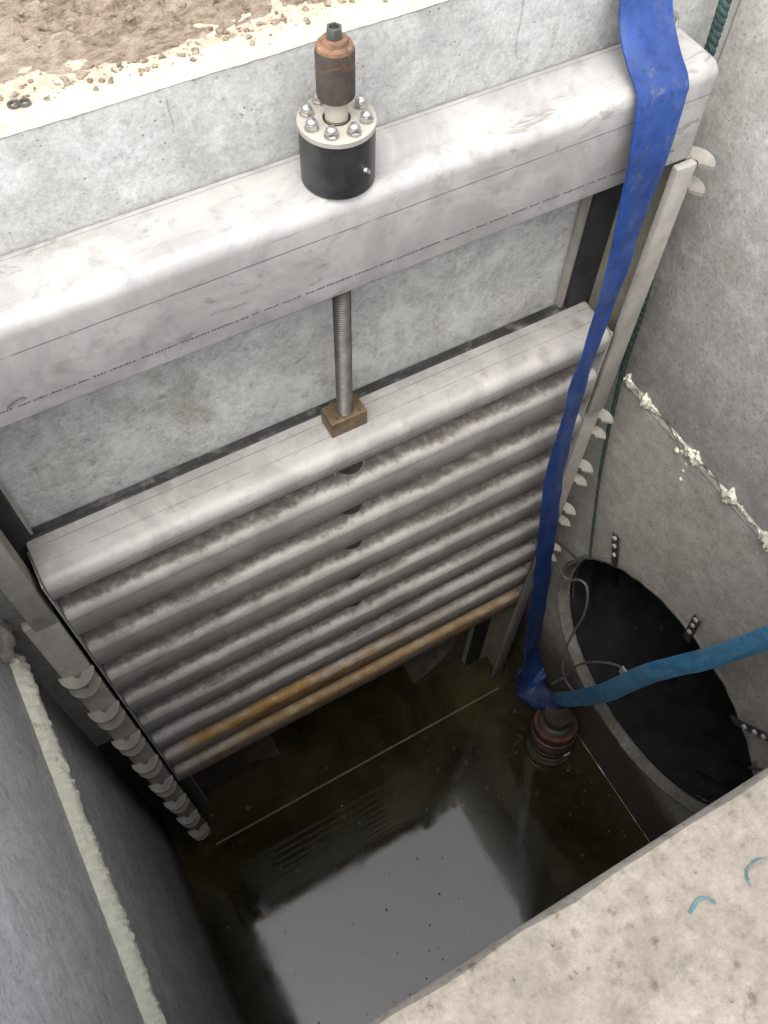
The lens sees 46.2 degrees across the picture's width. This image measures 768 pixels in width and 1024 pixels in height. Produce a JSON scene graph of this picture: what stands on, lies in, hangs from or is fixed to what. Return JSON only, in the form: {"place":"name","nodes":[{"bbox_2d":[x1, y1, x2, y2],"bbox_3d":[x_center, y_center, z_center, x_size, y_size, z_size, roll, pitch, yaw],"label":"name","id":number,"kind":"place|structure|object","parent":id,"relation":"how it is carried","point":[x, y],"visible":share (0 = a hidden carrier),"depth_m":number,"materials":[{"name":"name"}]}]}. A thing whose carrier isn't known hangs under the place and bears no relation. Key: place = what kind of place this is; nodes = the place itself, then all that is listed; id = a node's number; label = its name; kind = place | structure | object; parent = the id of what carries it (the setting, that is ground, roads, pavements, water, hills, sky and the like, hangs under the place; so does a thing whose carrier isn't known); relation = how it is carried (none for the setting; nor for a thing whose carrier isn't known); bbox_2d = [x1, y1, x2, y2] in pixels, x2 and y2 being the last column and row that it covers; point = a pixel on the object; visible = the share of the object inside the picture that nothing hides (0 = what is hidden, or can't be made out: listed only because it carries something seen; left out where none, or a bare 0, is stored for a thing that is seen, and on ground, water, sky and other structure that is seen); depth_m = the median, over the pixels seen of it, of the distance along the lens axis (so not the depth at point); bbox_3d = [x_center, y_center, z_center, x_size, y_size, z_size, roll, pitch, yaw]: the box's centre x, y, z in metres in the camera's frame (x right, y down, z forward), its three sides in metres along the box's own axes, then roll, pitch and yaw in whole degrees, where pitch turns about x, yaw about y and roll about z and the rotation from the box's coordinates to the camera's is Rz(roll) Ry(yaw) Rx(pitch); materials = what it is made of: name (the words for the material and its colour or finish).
{"place":"outdoors","nodes":[
{"label":"outdoors","id":0,"kind":"place"},
{"bbox_2d":[163,640,649,1023],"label":"water","id":1,"kind":"structure","parent":0,"point":[323,894],"depth_m":6.00,"materials":[{"name":"brown liquid"}]},
{"bbox_2d":[216,671,636,1023],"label":"floating scum","id":2,"kind":"object","parent":1,"relation":"on","point":[442,857],"visible":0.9,"depth_m":6.00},
{"bbox_2d":[526,706,577,767],"bbox_3d":[1.163,1.535,6.205,0.338,0.531,0.366,-25,63,-15],"label":"sump pump","id":3,"kind":"object","parent":1,"relation":"in","point":[551,737],"visible":0.95,"depth_m":6.06,"materials":[{"name":"red metal"}]},
{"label":"pit floor","id":4,"kind":"structure","parent":0,"visible":0},
{"bbox_2d":[0,619,249,1023],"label":"wall","id":5,"kind":"structure","parent":4,"relation":"on","point":[103,920],"depth_m":2.84,"materials":[{"name":"concrete"}]},
{"bbox_2d":[0,0,740,818],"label":"back wall","id":6,"kind":"structure","parent":4,"relation":"on","point":[84,154],"depth_m":2.42,"materials":[{"name":"grey concrete"}]},
{"bbox_2d":[7,100,19,108],"bbox_3d":[-0.779,-0.857,1.892,0.027,0.005,0.027,-25,63,-15],"label":"washer","id":7,"kind":"object","parent":6,"relation":"on","point":[9,105],"visible":1,"depth_m":1.89,"materials":[{"name":"metal"}]},
{"bbox_2d":[17,98,30,106],"bbox_3d":[-0.757,-0.862,1.893,0.027,0.005,0.027,-25,63,-15],"label":"washer","id":8,"kind":"object","parent":6,"relation":"on","point":[21,100],"visible":1,"depth_m":1.89,"materials":[{"name":"metal"}]},
{"bbox_2d":[0,0,387,118],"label":"soil","id":9,"kind":"structure","parent":6,"relation":"on","point":[49,36],"depth_m":2.01,"materials":[{"name":"brown soil"}]},
{"bbox_2d":[0,10,717,844],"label":"gate frame","id":10,"kind":"object","parent":6,"relation":"attached to","point":[108,302],"visible":0.84,"depth_m":2.33,"materials":[{"name":"silver metal"}]},
{"bbox_2d":[26,302,612,780],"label":"sluice gate","id":11,"kind":"structure","parent":10,"relation":"attached to","point":[218,604],"depth_m":3.49,"materials":[{"name":"metal"}]},
{"bbox_2d":[296,91,376,199],"bbox_3d":[-0.108,-0.870,2.127,0.185,0.189,0.195,-25,63,-15],"label":"stem bearing","id":12,"kind":"object","parent":10,"relation":"on","point":[337,161],"visible":0.82,"depth_m":2.08,"materials":[{"name":"black plastic"}]},
{"bbox_2d":[314,22,355,416],"bbox_3d":[-0.122,-0.597,2.602,0.088,1.664,0.088,-25,63,-15],"label":"lifting stem","id":13,"kind":"object","parent":12,"relation":"attached to","point":[334,52],"visible":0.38,"depth_m":1.99,"materials":[{"name":"metal"}]},
{"bbox_2d":[555,539,578,561],"bbox_3d":[0.993,0.205,4.964,0.204,0.130,0.025,21,61,11],"label":"cable","id":14,"kind":"object","parent":10,"relation":"attached to","point":[568,550],"visible":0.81,"depth_m":4.96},
{"bbox_2d":[553,552,588,690],"bbox_3d":[1.102,0.669,5.475,0.071,1.182,0.550,-31,65,-18],"label":"cable","id":15,"kind":"object","parent":10,"relation":"attached to","point":[582,617],"visible":0.98,"depth_m":5.22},
{"bbox_2d":[515,0,688,709],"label":"flat hose","id":16,"kind":"object","parent":6,"relation":"on","point":[655,62],"visible":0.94,"depth_m":2.64,"materials":[{"name":"blue fabric"}]},
{"bbox_2d":[551,625,767,706],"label":"flat hose","id":17,"kind":"object","parent":16,"relation":"attached to","point":[691,662],"visible":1,"depth_m":4.25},
{"bbox_2d":[588,0,731,558],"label":"rope","id":18,"kind":"object","parent":6,"relation":"hanging from","point":[717,25],"visible":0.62,"depth_m":3.66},
{"bbox_2d":[368,767,767,1023],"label":"front wall","id":19,"kind":"structure","parent":4,"relation":"on","point":[670,926],"depth_m":1.11,"materials":[{"name":"beige concrete"}]},
{"bbox_2d":[514,0,767,841],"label":"wall","id":20,"kind":"structure","parent":4,"relation":"on","point":[682,510],"depth_m":3.72,"materials":[{"name":"concrete"}]},
{"bbox_2d":[556,532,767,813],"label":"pipe mouth","id":21,"kind":"object","parent":20,"relation":"attached to","point":[593,571],"visible":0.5,"depth_m":5.50},
{"bbox_2d":[551,661,626,684],"bbox_3d":[1.254,1.002,5.522,0.061,0.907,0.349,-40,68,-21],"label":"cable","id":22,"kind":"object","parent":21,"relation":"hanging from","point":[622,670],"visible":0.97,"depth_m":5.37,"materials":[{"name":"grey rubber"}]},
{"bbox_2d":[570,571,749,797],"bbox_3d":[2.094,0.894,5.754,1.350,0.566,1.420,-25,63,-15],"label":"black plastic sheet","id":23,"kind":"object","parent":21,"relation":"in","point":[679,729],"visible":0.45,"depth_m":5.85,"materials":[{"name":"black plastic"}]}
]}

